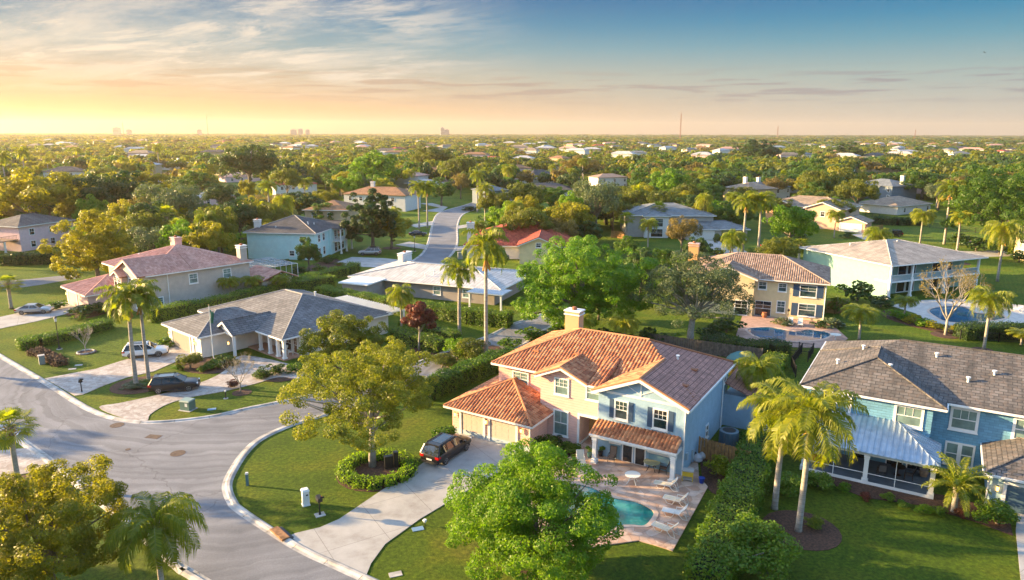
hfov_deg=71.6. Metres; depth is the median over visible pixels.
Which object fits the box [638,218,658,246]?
feather palm
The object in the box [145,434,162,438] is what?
drain grate
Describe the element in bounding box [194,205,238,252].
oak tree
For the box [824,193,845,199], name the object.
oak tree
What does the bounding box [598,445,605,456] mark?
plant pot
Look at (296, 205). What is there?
golden tree
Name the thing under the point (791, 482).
shrub
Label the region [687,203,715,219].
golden tree
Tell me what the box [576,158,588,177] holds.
royal palm
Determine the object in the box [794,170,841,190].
oak tree
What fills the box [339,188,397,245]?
evergreen tree
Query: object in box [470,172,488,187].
broadleaf tree
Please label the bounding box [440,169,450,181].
royal palm
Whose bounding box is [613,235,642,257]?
broadleaf tree
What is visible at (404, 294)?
feather palm
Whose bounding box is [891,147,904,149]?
house
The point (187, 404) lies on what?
utility box
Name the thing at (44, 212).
broadleaf tree
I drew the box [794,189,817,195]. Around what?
oak tree
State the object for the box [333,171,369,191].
lime green tree
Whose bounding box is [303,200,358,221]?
house
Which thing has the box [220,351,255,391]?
bare tree
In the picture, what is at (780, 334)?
pool water
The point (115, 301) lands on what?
royal palm
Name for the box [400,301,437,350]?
red leaved tree
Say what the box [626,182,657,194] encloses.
golden tree
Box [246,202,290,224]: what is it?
oak tree
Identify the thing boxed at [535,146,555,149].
house
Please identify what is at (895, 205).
house
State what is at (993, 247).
shrub
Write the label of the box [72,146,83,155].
royal palm
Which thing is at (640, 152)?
house
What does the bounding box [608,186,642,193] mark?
oak tree
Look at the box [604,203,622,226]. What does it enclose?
evergreen tree
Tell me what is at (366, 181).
live oak
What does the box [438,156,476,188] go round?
oak tree
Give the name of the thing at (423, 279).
single storey house
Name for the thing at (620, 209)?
oak tree
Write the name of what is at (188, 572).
kerb
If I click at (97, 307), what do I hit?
shrub
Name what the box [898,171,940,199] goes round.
broadleaf tree
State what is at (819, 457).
hot tub chair
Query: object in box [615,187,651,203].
oak tree
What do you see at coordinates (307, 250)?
broadleaf tree
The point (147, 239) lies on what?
live oak
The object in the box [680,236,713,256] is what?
evergreen tree
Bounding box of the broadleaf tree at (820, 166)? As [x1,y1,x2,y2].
[797,159,829,170]
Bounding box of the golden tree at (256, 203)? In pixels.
[236,196,260,222]
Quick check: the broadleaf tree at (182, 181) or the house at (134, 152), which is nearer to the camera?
the broadleaf tree at (182, 181)
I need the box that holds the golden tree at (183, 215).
[163,209,187,220]
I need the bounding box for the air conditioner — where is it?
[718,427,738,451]
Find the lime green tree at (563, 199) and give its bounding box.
[558,190,583,205]
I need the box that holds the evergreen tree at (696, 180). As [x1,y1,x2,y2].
[690,177,699,183]
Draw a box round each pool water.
[561,485,653,524]
[748,328,829,340]
[929,306,1004,321]
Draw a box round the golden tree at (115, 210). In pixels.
[99,198,134,222]
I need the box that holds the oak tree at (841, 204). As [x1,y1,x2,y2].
[812,198,857,212]
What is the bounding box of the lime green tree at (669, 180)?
[649,168,692,191]
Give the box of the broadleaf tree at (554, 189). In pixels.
[536,186,568,203]
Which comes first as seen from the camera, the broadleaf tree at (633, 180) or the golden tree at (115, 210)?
the golden tree at (115, 210)
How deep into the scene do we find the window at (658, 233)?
186.37 m
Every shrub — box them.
[46,300,68,308]
[63,304,93,319]
[87,302,109,313]
[118,380,147,389]
[139,378,151,385]
[155,336,174,346]
[171,365,184,369]
[175,352,202,367]
[196,364,211,371]
[203,358,224,368]
[215,353,240,365]
[226,379,238,387]
[252,366,269,378]
[266,363,285,374]
[278,259,290,265]
[285,362,305,373]
[292,266,308,275]
[312,264,327,270]
[319,257,334,262]
[329,255,339,258]
[425,352,459,368]
[430,425,456,436]
[442,337,466,358]
[448,337,492,364]
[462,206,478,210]
[497,337,521,348]
[514,326,540,340]
[532,434,561,451]
[536,326,564,335]
[550,435,562,443]
[561,441,581,452]
[593,327,620,333]
[603,246,613,255]
[638,326,669,339]
[662,333,680,344]
[694,323,728,336]
[703,454,729,475]
[709,248,725,254]
[711,317,746,332]
[716,512,802,579]
[729,363,744,373]
[747,248,756,252]
[770,317,795,325]
[771,470,807,496]
[801,470,834,490]
[803,515,824,529]
[809,320,825,327]
[821,317,846,327]
[823,297,852,313]
[834,280,874,300]
[836,482,851,492]
[839,232,855,237]
[859,492,871,501]
[869,295,894,307]
[879,492,895,501]
[885,309,902,317]
[894,312,908,319]
[896,499,911,507]
[901,313,921,322]
[913,504,935,513]
[914,317,933,326]
[925,320,944,328]
[931,505,948,516]
[946,233,972,243]
[953,508,965,518]
[956,237,987,250]
[970,498,1020,524]
[984,241,1014,254]
[1010,250,1023,261]
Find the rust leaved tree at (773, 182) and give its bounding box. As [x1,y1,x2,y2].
[763,176,794,197]
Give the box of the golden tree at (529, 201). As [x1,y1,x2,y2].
[514,194,543,210]
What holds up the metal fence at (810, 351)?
on the ground
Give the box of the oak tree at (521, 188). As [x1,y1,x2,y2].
[501,181,546,203]
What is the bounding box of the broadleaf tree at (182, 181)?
[172,178,195,189]
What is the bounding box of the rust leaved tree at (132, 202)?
[117,196,149,210]
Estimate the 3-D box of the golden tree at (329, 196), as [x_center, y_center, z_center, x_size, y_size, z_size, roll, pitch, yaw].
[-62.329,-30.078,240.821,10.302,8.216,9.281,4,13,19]
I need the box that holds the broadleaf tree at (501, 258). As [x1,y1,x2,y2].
[489,247,508,267]
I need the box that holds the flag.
[210,310,213,322]
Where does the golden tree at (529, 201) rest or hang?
on the ground
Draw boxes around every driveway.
[0,302,75,328]
[0,448,46,477]
[45,345,190,395]
[99,355,304,420]
[292,432,526,573]
[339,257,397,266]
[396,242,425,248]
[411,221,432,227]
[421,203,446,211]
[453,246,466,250]
[706,240,746,254]
[1016,513,1023,579]
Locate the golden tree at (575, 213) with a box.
[551,202,596,226]
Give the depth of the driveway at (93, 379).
80.97 m
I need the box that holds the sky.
[0,0,1023,135]
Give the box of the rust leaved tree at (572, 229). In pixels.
[540,217,578,236]
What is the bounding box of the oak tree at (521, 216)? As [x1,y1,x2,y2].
[499,205,554,230]
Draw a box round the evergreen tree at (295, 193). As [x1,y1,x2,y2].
[282,191,301,209]
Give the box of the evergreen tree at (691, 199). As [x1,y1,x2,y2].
[675,194,696,206]
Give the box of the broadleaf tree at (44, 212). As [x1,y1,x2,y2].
[20,201,48,214]
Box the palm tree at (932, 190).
[923,183,945,209]
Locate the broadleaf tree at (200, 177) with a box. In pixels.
[183,171,218,191]
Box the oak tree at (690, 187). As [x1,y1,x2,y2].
[670,182,699,195]
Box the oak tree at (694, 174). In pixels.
[686,172,711,181]
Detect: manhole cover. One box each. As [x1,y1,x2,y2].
[110,422,123,427]
[170,450,185,456]
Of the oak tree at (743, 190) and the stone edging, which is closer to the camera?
the stone edging
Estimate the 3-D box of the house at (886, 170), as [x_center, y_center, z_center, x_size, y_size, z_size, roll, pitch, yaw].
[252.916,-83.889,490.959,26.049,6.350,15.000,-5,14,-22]
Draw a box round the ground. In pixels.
[0,167,1023,579]
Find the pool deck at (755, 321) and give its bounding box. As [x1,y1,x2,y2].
[736,315,847,347]
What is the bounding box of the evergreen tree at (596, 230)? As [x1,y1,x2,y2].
[566,220,602,242]
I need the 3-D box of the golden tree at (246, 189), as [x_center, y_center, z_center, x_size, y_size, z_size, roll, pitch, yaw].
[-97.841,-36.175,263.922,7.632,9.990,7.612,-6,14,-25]
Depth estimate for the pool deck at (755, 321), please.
100.73 m
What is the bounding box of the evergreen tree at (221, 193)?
[202,184,239,204]
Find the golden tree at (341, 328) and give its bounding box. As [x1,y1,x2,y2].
[297,309,391,386]
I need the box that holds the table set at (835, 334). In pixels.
[830,333,840,338]
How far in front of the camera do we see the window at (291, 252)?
153.23 m
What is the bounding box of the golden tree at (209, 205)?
[193,203,216,218]
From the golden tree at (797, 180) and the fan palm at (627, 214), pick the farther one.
the golden tree at (797, 180)
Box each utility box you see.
[37,354,45,364]
[178,397,197,411]
[300,487,310,506]
[457,252,462,258]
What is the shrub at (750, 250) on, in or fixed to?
on the ground
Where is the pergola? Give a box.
[335,295,404,316]
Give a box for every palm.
[0,150,11,176]
[0,274,27,308]
[0,406,40,480]
[12,146,29,166]
[41,156,51,169]
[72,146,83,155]
[93,278,155,384]
[102,491,209,579]
[114,279,163,379]
[118,157,127,162]
[145,164,155,174]
[152,143,162,162]
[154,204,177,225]
[168,216,191,228]
[177,206,192,220]
[193,210,219,225]
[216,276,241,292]
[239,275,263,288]
[255,179,280,201]
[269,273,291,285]
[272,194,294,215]
[298,177,312,192]
[329,179,342,189]
[379,177,390,183]
[385,283,414,326]
[388,206,402,218]
[402,168,416,187]
[408,180,427,228]
[417,180,436,227]
[423,159,435,166]
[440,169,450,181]
[440,257,478,333]
[461,226,509,355]
[469,169,485,211]
[473,220,486,231]
[475,182,496,220]
[481,167,491,174]
[501,164,516,176]
[504,200,523,215]
[544,190,557,201]
[548,163,557,182]
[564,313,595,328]
[566,168,576,172]
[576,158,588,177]
[608,314,640,334]
[619,211,634,240]
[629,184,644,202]
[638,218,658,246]
[645,155,656,162]
[650,201,667,211]
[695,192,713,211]
[697,174,709,183]
[711,161,725,168]
[720,228,748,252]
[724,191,739,221]
[731,192,761,251]
[732,176,741,184]
[733,350,786,422]
[736,380,834,509]
[746,190,777,252]
[756,376,868,532]
[757,158,768,162]
[778,169,789,180]
[792,238,811,258]
[797,149,805,155]
[826,209,846,237]
[841,303,885,339]
[862,226,893,240]
[892,294,920,313]
[909,208,936,242]
[912,151,920,156]
[921,451,993,517]
[933,179,967,243]
[949,210,973,249]
[964,285,1017,349]
[969,150,981,158]
[979,219,1023,281]
[1005,327,1023,345]
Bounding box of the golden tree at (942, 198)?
[940,183,969,210]
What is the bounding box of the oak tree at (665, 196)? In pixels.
[637,190,679,203]
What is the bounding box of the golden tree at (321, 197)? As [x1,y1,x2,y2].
[302,190,324,202]
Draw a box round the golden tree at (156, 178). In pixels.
[130,171,172,189]
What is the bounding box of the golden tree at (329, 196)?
[318,189,342,201]
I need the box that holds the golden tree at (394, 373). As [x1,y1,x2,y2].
[276,335,438,467]
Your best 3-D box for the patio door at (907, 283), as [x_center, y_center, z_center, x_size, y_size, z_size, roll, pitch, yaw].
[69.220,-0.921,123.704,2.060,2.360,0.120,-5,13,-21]
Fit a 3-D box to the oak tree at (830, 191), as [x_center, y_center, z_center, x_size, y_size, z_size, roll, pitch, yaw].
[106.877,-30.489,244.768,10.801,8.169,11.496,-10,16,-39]
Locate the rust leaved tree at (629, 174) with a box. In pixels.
[626,167,650,177]
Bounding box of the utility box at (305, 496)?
[300,487,310,506]
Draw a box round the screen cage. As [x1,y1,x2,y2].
[250,257,298,276]
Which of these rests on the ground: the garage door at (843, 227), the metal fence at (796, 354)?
the metal fence at (796, 354)
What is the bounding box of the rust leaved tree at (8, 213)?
[0,203,20,217]
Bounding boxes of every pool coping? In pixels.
[543,482,658,536]
[745,326,832,341]
[927,305,1006,322]
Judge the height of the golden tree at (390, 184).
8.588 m
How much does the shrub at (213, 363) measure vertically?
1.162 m
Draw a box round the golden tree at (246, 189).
[238,179,258,195]
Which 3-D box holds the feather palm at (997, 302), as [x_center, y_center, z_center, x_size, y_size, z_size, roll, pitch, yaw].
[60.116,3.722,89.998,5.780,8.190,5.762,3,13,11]
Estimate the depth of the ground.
59.95 m
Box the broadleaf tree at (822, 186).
[798,180,832,196]
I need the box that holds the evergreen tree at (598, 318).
[591,305,615,319]
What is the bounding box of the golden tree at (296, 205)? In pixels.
[271,195,304,210]
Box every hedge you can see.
[0,251,61,265]
[14,318,115,350]
[25,345,69,366]
[144,274,336,322]
[294,261,361,279]
[313,284,514,327]
[334,447,419,490]
[386,325,448,352]
[398,321,461,342]
[420,346,516,400]
[682,427,778,579]
[698,332,792,356]
[754,350,788,388]
[872,215,924,225]
[951,320,1023,341]
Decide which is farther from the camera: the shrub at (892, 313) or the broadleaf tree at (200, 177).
the broadleaf tree at (200, 177)
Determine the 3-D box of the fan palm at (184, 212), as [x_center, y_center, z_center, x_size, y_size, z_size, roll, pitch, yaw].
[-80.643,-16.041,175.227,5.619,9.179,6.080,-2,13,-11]
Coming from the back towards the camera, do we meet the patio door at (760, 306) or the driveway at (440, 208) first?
the driveway at (440, 208)
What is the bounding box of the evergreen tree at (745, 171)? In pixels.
[717,168,758,177]
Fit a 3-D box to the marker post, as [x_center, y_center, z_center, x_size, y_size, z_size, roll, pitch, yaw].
[-20.653,14.742,55.393,0.200,1.100,0.200,0,13,0]
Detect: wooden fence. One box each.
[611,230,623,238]
[650,333,762,358]
[698,436,750,462]
[826,300,847,313]
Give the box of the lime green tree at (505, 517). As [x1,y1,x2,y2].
[443,438,624,579]
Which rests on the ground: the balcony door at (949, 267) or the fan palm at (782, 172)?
the fan palm at (782, 172)
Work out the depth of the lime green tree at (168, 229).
137.85 m
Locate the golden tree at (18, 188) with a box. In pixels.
[0,167,83,214]
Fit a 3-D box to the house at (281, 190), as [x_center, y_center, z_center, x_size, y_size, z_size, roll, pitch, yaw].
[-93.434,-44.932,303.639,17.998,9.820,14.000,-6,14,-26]
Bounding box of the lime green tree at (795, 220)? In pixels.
[761,204,819,237]
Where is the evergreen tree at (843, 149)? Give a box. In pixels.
[829,143,865,155]
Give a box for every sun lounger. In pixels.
[576,449,585,464]
[651,521,678,538]
[653,477,678,491]
[661,504,688,520]
[663,493,688,506]
[797,317,802,326]
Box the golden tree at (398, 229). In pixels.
[377,215,412,248]
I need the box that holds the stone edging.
[76,349,94,354]
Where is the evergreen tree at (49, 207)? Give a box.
[44,197,60,216]
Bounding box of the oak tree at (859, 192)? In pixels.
[833,179,880,203]
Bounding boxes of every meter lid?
[388,571,401,577]
[412,526,423,531]
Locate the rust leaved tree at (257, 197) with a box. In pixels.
[247,192,282,202]
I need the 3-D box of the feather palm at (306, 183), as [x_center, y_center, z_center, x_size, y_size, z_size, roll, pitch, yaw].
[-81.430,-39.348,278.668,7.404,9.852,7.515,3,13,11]
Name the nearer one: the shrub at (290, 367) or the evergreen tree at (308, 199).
the shrub at (290, 367)
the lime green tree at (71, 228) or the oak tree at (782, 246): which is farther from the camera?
the lime green tree at (71, 228)
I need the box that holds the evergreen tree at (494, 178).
[476,171,503,186]
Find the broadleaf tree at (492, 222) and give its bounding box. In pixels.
[476,212,503,229]
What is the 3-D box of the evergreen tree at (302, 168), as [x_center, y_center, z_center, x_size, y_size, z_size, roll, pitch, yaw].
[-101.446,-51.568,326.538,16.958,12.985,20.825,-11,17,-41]
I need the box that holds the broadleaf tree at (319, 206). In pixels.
[311,202,333,219]
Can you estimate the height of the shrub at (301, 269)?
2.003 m
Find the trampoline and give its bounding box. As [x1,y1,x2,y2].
[726,351,753,362]
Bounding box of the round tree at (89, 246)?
[36,209,138,279]
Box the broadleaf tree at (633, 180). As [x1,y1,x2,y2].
[626,172,650,185]
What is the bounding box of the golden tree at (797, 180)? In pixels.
[793,177,802,190]
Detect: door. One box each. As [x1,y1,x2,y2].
[68,291,76,305]
[172,330,189,351]
[293,338,297,353]
[462,412,482,434]
[490,419,514,441]
[621,445,633,462]
[634,447,645,465]
[691,232,713,239]
[734,300,747,315]
[754,300,771,315]
[840,223,860,232]
[853,453,863,457]
[885,459,902,464]
[895,282,904,292]
[897,266,906,274]
[904,281,913,291]
[906,464,920,469]
[907,265,915,273]
[929,279,938,288]
[931,263,940,271]
[943,261,952,269]
[1005,485,1023,513]
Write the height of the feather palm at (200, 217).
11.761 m
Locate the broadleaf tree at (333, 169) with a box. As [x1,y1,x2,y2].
[321,167,347,195]
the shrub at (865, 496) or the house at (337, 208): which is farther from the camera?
the house at (337, 208)
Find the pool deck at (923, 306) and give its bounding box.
[892,299,1023,325]
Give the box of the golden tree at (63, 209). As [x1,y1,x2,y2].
[53,198,82,228]
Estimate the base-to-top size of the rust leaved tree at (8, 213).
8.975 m
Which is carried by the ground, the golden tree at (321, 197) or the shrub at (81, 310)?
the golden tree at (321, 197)
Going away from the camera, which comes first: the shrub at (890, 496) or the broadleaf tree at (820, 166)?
the shrub at (890, 496)
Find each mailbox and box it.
[78,378,85,392]
[314,494,325,517]
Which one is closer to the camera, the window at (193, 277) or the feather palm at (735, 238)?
the window at (193, 277)
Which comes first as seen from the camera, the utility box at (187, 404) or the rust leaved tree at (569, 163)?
the utility box at (187, 404)
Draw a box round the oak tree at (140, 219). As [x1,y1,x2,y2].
[112,210,168,251]
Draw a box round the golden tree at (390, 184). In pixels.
[376,182,397,186]
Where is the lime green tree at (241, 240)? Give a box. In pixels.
[214,230,246,251]
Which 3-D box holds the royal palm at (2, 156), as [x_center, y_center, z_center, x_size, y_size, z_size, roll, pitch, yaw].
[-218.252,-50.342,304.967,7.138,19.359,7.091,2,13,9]
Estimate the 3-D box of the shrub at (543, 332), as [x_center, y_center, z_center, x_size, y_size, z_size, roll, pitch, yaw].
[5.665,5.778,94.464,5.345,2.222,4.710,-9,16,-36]
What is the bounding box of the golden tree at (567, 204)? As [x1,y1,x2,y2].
[542,200,586,220]
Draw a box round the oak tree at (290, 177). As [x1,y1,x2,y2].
[269,166,303,192]
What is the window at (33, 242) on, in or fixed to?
in the house at (24, 232)
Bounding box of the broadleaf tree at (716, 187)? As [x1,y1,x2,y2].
[699,178,726,200]
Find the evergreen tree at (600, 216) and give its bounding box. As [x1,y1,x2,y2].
[581,203,609,219]
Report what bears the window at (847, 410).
in the two storey house at (924, 402)
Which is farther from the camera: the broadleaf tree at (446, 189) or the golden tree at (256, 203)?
the broadleaf tree at (446, 189)
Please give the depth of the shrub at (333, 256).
154.19 m
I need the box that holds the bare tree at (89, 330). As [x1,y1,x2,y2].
[68,326,92,351]
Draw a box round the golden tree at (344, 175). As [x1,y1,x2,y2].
[330,171,350,188]
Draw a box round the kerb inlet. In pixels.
[270,526,293,540]
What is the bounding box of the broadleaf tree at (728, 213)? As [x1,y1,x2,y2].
[712,201,743,224]
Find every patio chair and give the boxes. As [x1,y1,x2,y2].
[607,445,616,461]
[658,461,669,474]
[877,465,887,476]
[904,466,916,480]
[919,467,928,476]
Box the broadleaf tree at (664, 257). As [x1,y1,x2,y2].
[653,248,678,266]
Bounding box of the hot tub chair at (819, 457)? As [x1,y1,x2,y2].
[811,447,829,464]
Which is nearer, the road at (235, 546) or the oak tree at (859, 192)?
the road at (235, 546)
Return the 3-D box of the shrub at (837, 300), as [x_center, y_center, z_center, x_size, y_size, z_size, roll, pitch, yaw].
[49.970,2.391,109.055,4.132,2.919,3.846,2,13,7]
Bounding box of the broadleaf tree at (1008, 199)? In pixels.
[940,161,1023,250]
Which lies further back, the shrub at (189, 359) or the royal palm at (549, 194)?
the royal palm at (549, 194)
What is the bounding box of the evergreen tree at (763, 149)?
[732,139,781,157]
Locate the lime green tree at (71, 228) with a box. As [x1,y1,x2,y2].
[70,218,95,234]
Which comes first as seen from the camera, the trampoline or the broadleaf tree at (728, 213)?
the trampoline
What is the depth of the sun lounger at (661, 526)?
48.97 m
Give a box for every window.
[29,228,34,234]
[30,240,36,246]
[50,237,55,243]
[157,296,163,306]
[188,273,198,284]
[222,268,231,277]
[286,339,291,350]
[289,250,294,256]
[433,286,440,295]
[462,289,469,298]
[512,370,528,384]
[552,408,568,438]
[553,376,569,397]
[584,387,598,402]
[613,399,628,422]
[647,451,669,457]
[650,229,662,237]
[651,407,668,432]
[652,218,663,226]
[705,422,708,438]
[757,281,766,290]
[775,300,785,313]
[778,283,786,292]
[797,303,815,317]
[799,284,817,298]
[820,211,824,216]
[832,395,851,412]
[893,404,924,430]
[941,440,960,466]
[947,406,980,434]
[956,443,975,469]
[1010,417,1023,438]
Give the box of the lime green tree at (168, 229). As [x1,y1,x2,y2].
[153,219,214,250]
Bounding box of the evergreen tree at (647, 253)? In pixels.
[625,248,660,291]
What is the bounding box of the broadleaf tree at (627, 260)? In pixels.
[623,246,658,264]
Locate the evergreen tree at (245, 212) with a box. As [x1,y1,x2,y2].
[215,197,260,239]
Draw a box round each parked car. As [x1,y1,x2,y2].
[14,303,53,314]
[121,340,168,358]
[147,372,200,393]
[358,246,380,255]
[409,230,426,235]
[420,432,471,465]
[886,229,903,236]
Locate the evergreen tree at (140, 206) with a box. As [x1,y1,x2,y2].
[125,200,181,245]
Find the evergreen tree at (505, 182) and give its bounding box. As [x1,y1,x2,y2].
[497,179,516,190]
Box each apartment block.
[112,127,120,134]
[290,129,296,134]
[298,128,302,134]
[440,127,443,134]
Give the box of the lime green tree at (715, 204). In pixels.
[688,195,722,214]
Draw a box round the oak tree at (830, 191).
[812,190,837,196]
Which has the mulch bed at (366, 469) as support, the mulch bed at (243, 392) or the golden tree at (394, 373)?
the golden tree at (394, 373)
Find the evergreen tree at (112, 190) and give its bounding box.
[72,170,151,211]
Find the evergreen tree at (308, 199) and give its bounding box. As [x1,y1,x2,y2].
[292,192,324,214]
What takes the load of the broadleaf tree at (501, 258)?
on the ground
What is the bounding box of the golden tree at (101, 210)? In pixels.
[92,208,107,213]
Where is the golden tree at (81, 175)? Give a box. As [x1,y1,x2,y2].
[50,171,96,181]
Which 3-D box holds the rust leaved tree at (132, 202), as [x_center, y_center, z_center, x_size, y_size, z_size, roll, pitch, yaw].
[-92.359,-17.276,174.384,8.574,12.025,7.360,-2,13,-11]
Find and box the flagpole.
[208,304,213,357]
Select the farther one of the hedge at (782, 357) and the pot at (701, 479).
the hedge at (782, 357)
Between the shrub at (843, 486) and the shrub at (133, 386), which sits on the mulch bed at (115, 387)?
the shrub at (133, 386)
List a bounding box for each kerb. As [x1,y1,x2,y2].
[0,314,541,423]
[0,424,210,579]
[222,323,556,579]
[412,203,469,260]
[441,208,481,263]
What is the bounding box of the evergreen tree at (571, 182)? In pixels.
[566,172,583,187]
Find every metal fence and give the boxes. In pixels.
[785,340,813,361]
[790,343,802,377]
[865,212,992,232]
[959,330,1023,343]
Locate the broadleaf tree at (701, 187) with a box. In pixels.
[693,182,721,200]
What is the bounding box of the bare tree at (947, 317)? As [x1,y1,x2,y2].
[917,256,994,334]
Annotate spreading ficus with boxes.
[510,235,664,327]
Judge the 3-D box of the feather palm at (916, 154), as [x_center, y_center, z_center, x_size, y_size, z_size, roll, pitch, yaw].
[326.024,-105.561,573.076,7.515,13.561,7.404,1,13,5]
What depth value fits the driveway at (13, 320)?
105.22 m
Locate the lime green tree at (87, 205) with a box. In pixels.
[71,194,110,220]
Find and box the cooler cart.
[682,467,693,481]
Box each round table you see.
[625,471,640,484]
[644,458,659,471]
[891,463,905,475]
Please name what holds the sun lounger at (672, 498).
on the patio
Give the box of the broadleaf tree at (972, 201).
[953,183,990,220]
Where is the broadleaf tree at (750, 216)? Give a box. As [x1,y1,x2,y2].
[735,204,762,224]
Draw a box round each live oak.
[5,203,23,216]
[126,225,172,252]
[131,182,206,217]
[287,206,298,215]
[355,177,372,186]
[571,178,621,223]
[626,250,755,343]
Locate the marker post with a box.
[245,472,248,485]
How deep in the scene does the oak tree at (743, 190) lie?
248.74 m
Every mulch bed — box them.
[66,311,106,317]
[75,349,96,354]
[109,376,152,394]
[174,357,229,373]
[232,389,251,395]
[265,373,306,381]
[306,259,339,271]
[336,460,416,491]
[382,247,400,249]
[445,345,501,369]
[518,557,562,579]
[535,444,575,460]
[700,441,731,493]
[762,510,841,550]
[831,476,1012,535]
[881,310,952,333]
[930,331,958,338]
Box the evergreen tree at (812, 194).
[802,192,824,195]
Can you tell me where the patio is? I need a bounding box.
[529,437,707,550]
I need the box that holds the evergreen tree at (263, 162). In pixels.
[216,144,279,188]
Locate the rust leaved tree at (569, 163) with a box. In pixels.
[558,155,599,178]
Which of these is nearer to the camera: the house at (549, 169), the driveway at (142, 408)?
the driveway at (142, 408)
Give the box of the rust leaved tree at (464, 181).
[451,173,470,198]
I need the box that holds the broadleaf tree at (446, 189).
[428,177,455,205]
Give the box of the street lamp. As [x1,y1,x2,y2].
[53,316,62,349]
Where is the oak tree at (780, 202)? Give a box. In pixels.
[762,197,792,214]
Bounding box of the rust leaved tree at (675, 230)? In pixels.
[665,215,703,252]
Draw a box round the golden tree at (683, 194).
[660,190,689,202]
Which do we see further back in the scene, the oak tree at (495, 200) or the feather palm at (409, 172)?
the feather palm at (409, 172)
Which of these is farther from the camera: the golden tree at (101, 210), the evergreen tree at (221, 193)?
the evergreen tree at (221, 193)
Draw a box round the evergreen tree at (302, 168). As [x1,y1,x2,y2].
[275,164,307,175]
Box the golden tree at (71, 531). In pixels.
[0,454,128,579]
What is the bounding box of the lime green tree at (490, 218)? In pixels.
[485,200,510,225]
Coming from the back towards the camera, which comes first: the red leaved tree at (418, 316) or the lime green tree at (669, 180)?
the lime green tree at (669, 180)
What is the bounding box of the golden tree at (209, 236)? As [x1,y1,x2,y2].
[175,221,237,251]
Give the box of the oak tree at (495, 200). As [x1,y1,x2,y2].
[475,191,510,210]
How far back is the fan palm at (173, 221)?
146.36 m
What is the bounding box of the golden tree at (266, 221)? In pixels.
[252,218,277,228]
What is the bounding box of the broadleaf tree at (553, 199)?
[547,190,575,206]
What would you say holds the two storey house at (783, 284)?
on the ground
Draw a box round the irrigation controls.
[383,450,399,469]
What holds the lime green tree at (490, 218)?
on the ground
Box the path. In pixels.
[410,348,452,358]
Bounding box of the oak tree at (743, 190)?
[728,186,757,196]
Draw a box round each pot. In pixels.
[585,446,591,457]
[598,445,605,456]
[698,476,704,483]
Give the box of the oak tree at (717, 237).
[713,229,746,252]
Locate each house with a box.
[0,213,75,252]
[43,166,83,176]
[60,235,297,312]
[124,147,144,151]
[127,150,153,155]
[149,161,161,175]
[161,289,393,360]
[162,158,190,169]
[188,192,235,204]
[200,150,223,154]
[210,144,219,148]
[218,172,262,182]
[243,215,352,259]
[272,182,317,195]
[282,146,299,149]
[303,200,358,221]
[305,144,317,148]
[338,251,527,310]
[342,181,420,211]
[377,148,393,154]
[385,150,407,154]
[394,172,428,187]
[402,179,451,190]
[432,167,455,182]
[438,144,450,148]
[443,306,762,483]
[463,152,489,156]
[463,220,578,263]
[470,185,508,203]
[475,143,487,145]
[513,145,529,148]
[513,155,534,159]
[514,165,530,178]
[517,148,539,153]
[519,170,551,183]
[531,162,561,170]
[534,183,573,195]
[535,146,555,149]
[549,155,569,160]
[559,146,577,150]
[565,148,588,154]
[584,147,600,153]
[588,173,626,185]
[591,144,607,146]
[611,151,636,157]
[620,202,750,239]
[631,151,647,155]
[647,144,661,146]
[659,146,676,149]
[681,147,697,151]
[687,241,830,320]
[691,152,712,157]
[712,148,730,152]
[722,147,739,149]
[722,176,778,203]
[731,177,791,198]
[765,195,873,232]
[776,152,801,156]
[799,239,988,299]
[800,339,1023,513]
[836,153,860,156]
[852,175,916,198]
[854,196,932,214]
[856,167,898,172]
[864,152,884,157]
[887,151,913,155]
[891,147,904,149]
[947,151,970,154]
[959,147,983,150]
[1014,231,1023,259]
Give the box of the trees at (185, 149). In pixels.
[0,133,1023,198]
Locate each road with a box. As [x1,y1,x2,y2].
[0,275,81,289]
[0,315,550,579]
[414,203,475,262]
[852,233,1012,256]
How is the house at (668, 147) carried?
on the ground
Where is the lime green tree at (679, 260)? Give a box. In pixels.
[670,253,687,265]
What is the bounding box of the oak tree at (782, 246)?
[755,236,806,257]
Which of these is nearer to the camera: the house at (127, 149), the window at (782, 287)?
the window at (782, 287)
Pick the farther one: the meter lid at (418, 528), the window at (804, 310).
the window at (804, 310)
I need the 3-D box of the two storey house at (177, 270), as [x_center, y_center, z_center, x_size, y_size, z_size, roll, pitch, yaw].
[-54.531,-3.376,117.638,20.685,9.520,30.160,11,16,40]
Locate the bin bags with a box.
[694,452,705,462]
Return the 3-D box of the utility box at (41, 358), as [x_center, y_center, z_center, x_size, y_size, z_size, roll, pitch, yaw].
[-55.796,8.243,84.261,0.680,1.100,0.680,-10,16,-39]
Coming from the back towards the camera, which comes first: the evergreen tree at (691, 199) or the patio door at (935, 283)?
the evergreen tree at (691, 199)
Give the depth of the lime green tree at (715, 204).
202.23 m
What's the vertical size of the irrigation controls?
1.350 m
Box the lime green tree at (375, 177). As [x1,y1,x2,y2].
[366,174,387,184]
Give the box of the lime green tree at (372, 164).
[346,150,400,178]
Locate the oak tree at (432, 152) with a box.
[408,145,454,161]
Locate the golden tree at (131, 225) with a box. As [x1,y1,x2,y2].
[85,221,144,252]
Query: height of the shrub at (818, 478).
1.479 m
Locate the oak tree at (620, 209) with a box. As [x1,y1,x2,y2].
[601,199,633,230]
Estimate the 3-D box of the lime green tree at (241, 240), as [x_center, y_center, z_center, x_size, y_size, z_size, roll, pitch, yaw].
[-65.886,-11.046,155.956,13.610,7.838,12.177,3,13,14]
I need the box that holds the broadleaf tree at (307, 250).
[294,237,321,270]

